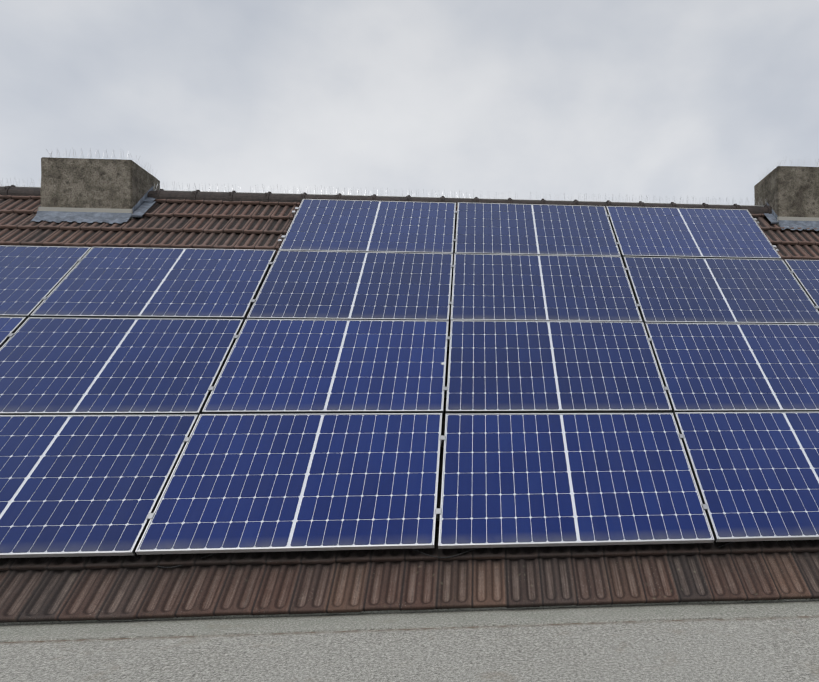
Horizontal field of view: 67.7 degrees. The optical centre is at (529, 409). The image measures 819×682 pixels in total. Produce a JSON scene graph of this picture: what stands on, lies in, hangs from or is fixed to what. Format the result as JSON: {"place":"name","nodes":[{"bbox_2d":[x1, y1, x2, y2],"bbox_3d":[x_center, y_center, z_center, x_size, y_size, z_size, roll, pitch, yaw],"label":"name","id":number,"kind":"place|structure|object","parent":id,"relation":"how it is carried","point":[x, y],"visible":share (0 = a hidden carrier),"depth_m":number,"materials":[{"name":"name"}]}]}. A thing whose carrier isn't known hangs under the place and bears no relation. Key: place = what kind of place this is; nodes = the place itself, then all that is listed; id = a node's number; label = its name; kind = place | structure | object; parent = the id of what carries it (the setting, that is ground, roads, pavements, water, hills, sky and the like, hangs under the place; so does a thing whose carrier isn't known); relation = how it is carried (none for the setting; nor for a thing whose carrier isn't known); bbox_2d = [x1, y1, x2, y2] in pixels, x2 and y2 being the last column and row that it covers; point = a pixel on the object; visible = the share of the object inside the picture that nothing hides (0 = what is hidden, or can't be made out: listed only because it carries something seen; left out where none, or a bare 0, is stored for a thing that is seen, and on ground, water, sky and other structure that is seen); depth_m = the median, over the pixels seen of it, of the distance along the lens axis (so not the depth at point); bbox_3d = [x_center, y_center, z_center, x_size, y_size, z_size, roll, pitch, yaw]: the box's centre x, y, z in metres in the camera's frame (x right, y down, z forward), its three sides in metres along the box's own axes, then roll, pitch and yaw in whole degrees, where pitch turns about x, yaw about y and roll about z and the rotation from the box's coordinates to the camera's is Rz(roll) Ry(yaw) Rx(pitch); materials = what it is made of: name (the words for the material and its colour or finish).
{"place":"outdoors","nodes":[
{"label":"outdoors","id":0,"kind":"place"},
{"bbox_2d":[0,0,818,204],"label":"sky","id":1,"kind":"structure","parent":0,"point":[529,99],"materials":[{"name":"grey"}]},
{"label":"ground","id":2,"kind":"structure","parent":0,"visible":0},
{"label":"house walls","id":3,"kind":"object","parent":2,"relation":"on","visible":0},
{"bbox_2d":[0,195,818,622],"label":"tiled roof","id":4,"kind":"structure","parent":3,"relation":"on","point":[60,589],"depth_m":3.59,"materials":[{"name":"tile"}]},
{"bbox_2d":[31,186,155,223],"bbox_3d":[-4.711,-2.264,6.520,1.066,0.614,0.536,0,-1,-5],"label":"chimney flashing","id":5,"kind":"object","parent":4,"relation":"on","point":[143,205],"visible":0.94,"depth_m":6.33,"materials":[{"name":"grey metal"}]},
{"bbox_2d":[40,157,159,208],"bbox_3d":[-4.778,-2.128,6.662,0.935,1.138,0.585,0,-1,-5],"label":"chimney","id":6,"kind":"object","parent":4,"relation":"on","point":[95,183],"visible":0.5,"depth_m":6.38,"materials":[{"name":"concrete"}]},
{"bbox_2d":[38,207,132,219],"bbox_3d":[-4.754,-2.095,6.367,0.954,0.120,0.016,0,-1,-5],"label":"flashing strip","id":7,"kind":"object","parent":6,"relation":"attached to","point":[66,209],"visible":0.43,"depth_m":6.36,"materials":[{"name":"grey"}]},
{"bbox_2d":[48,148,155,174],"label":"bird spikes","id":8,"kind":"object","parent":6,"relation":"on","point":[99,156],"visible":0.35,"depth_m":6.43,"materials":[{"name":"silver metal"}]},
{"bbox_2d":[0,185,771,213],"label":"roof ridge caps","id":9,"kind":"object","parent":4,"relation":"on","point":[12,190],"visible":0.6,"depth_m":6.90,"materials":[{"name":"tile"}]},
{"bbox_2d":[0,178,765,206],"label":"bird spikes","id":10,"kind":"object","parent":9,"relation":"on","point":[429,195],"visible":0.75,"depth_m":7.08,"materials":[{"name":"silver metal"}]},
{"bbox_2d":[7,207,818,520],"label":"clamps","id":11,"kind":"object","parent":4,"relation":"on","point":[235,337],"visible":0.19,"depth_m":4.91,"materials":[{"name":"metal"}]},
{"bbox_2d":[0,317,26,347],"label":"solar module","id":12,"kind":"object","parent":11,"relation":"attached to","point":[8,325],"visible":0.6,"depth_m":4.85,"materials":[{"name":"blue"}]},
{"bbox_2d":[0,245,90,318],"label":"solar module","id":13,"kind":"object","parent":11,"relation":"attached to","point":[31,277],"visible":0.79,"depth_m":5.40,"materials":[{"name":"blue"}]},
{"bbox_2d":[0,415,198,557],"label":"solar module","id":14,"kind":"object","parent":11,"relation":"attached to","point":[80,485],"visible":0.94,"depth_m":3.81,"materials":[{"name":"blue"}]},
{"bbox_2d":[0,317,243,415],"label":"solar module","id":15,"kind":"object","parent":11,"relation":"attached to","point":[102,366],"visible":0.94,"depth_m":4.58,"materials":[{"name":"blue"}]},
{"bbox_2d":[30,247,275,319],"bbox_3d":[-3.343,-1.172,5.443,1.722,1.134,0.036,0,-46,-5],"label":"solar module","id":16,"kind":"object","parent":11,"relation":"attached to","point":[138,282],"visible":0.98,"depth_m":5.38,"materials":[{"name":"blue"}]},
{"bbox_2d":[135,413,442,554],"bbox_3d":[-1.468,0.440,3.937,1.722,0.036,1.134,0,44,-5],"label":"solar module","id":17,"kind":"object","parent":11,"relation":"attached to","point":[237,483],"visible":1,"depth_m":3.86,"materials":[{"name":"blue"}]},
{"bbox_2d":[202,319,448,413],"bbox_3d":[-1.533,-0.369,4.761,1.722,0.035,1.134,0,44,-5],"label":"solar module","id":18,"kind":"object","parent":11,"relation":"attached to","point":[292,366],"visible":0.94,"depth_m":4.69,"materials":[{"name":"blue"}]},
{"bbox_2d":[247,250,452,320],"bbox_3d":[-1.601,-1.173,5.584,1.722,1.134,0.035,0,-46,-5],"label":"solar module","id":19,"kind":"object","parent":11,"relation":"attached to","point":[328,285],"visible":0.94,"depth_m":5.53,"materials":[{"name":"blue"}]},
{"bbox_2d":[279,199,455,253],"bbox_3d":[-1.671,-1.976,6.402,1.722,0.036,1.134,0,44,-5],"label":"solar module","id":20,"kind":"object","parent":11,"relation":"attached to","point":[368,226],"visible":0.98,"depth_m":6.35,"materials":[{"name":"blue"}]},
{"bbox_2d":[455,202,620,256],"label":"solar module","id":21,"kind":"object","parent":11,"relation":"attached to","point":[526,229],"visible":0.94,"depth_m":6.50,"materials":[{"name":"blue"}]},
{"bbox_2d":[451,253,641,321],"bbox_3d":[0.130,-1.178,5.718,1.722,0.036,1.134,0,44,-5],"label":"solar module","id":22,"kind":"object","parent":11,"relation":"attached to","point":[497,287],"visible":0.96,"depth_m":5.66,"materials":[{"name":"blue"}]},
{"bbox_2d":[446,320,671,413],"bbox_3d":[0.203,-0.376,4.901,1.722,1.134,0.035,0,-45,-5],"label":"solar module","id":23,"kind":"object","parent":11,"relation":"attached to","point":[548,367],"visible":0.98,"depth_m":4.83,"materials":[{"name":"blue"}]},
{"bbox_2d":[438,413,713,548],"bbox_3d":[0.272,0.439,4.078,1.722,1.134,0.036,0,-46,-5],"label":"solar module","id":24,"kind":"object","parent":11,"relation":"attached to","point":[542,479],"visible":1,"depth_m":4.00,"materials":[{"name":"blue"}]},
{"bbox_2d":[606,206,780,259],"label":"solar module","id":25,"kind":"object","parent":11,"relation":"attached to","point":[687,232],"visible":1,"depth_m":6.63,"materials":[{"name":"blue"}]},
{"bbox_2d":[623,257,818,324],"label":"solar module","id":26,"kind":"object","parent":11,"relation":"attached to","point":[716,290],"visible":1,"depth_m":5.80,"materials":[{"name":"blue"}]},
{"bbox_2d":[645,323,818,412],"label":"solar module","id":27,"kind":"object","parent":11,"relation":"attached to","point":[715,367],"visible":0.94,"depth_m":5.00,"materials":[{"name":"blue"}]},
{"bbox_2d":[674,412,818,541],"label":"solar module","id":28,"kind":"object","parent":11,"relation":"attached to","point":[756,475],"visible":1,"depth_m":4.16,"materials":[{"name":"blue"}]},
{"bbox_2d":[784,259,818,310],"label":"solar module","id":29,"kind":"object","parent":11,"relation":"attached to","point":[806,274],"visible":0.79,"depth_m":6.12,"materials":[{"name":"blue"}]},
{"bbox_2d":[131,523,737,567],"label":"pv cables","id":30,"kind":"object","parent":4,"relation":"on","point":[412,549],"visible":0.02,"depth_m":3.63,"materials":[{"name":"black plastic"}]},
{"bbox_2d":[764,203,818,230],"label":"chimney flashing","id":31,"kind":"object","parent":4,"relation":"on","point":[772,217],"visible":0.92,"depth_m":7.12,"materials":[{"name":"grey metal"}]},
{"bbox_2d":[0,600,818,681],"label":"flat roof felt deck","id":32,"kind":"structure","parent":3,"relation":"on","point":[776,641],"depth_m":2.93,"materials":[{"name":"grey"}]},
{"bbox_2d":[0,598,818,624],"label":"roof felt upstand","id":33,"kind":"object","parent":32,"relation":"on","point":[458,609],"visible":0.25,"depth_m":3.45,"materials":[{"name":"grey"}]},
{"label":"roof underlay","id":34,"kind":"object","parent":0,"visible":0},
{"bbox_2d":[754,166,818,217],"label":"chimney","id":35,"kind":"object","parent":34,"relation":"on","point":[787,191],"visible":0.4,"depth_m":7.17,"materials":[{"name":"concrete"}]},
{"bbox_2d":[759,156,818,181],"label":"bird spikes","id":36,"kind":"object","parent":35,"relation":"on","point":[791,164],"visible":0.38,"depth_m":7.22,"materials":[{"name":"silver metal"}]},
{"bbox_2d":[777,217,818,225],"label":"flashing strip","id":37,"kind":"object","parent":35,"relation":"attached to","point":[800,218],"visible":0.44,"depth_m":7.15,"materials":[{"name":"grey"}]}
]}

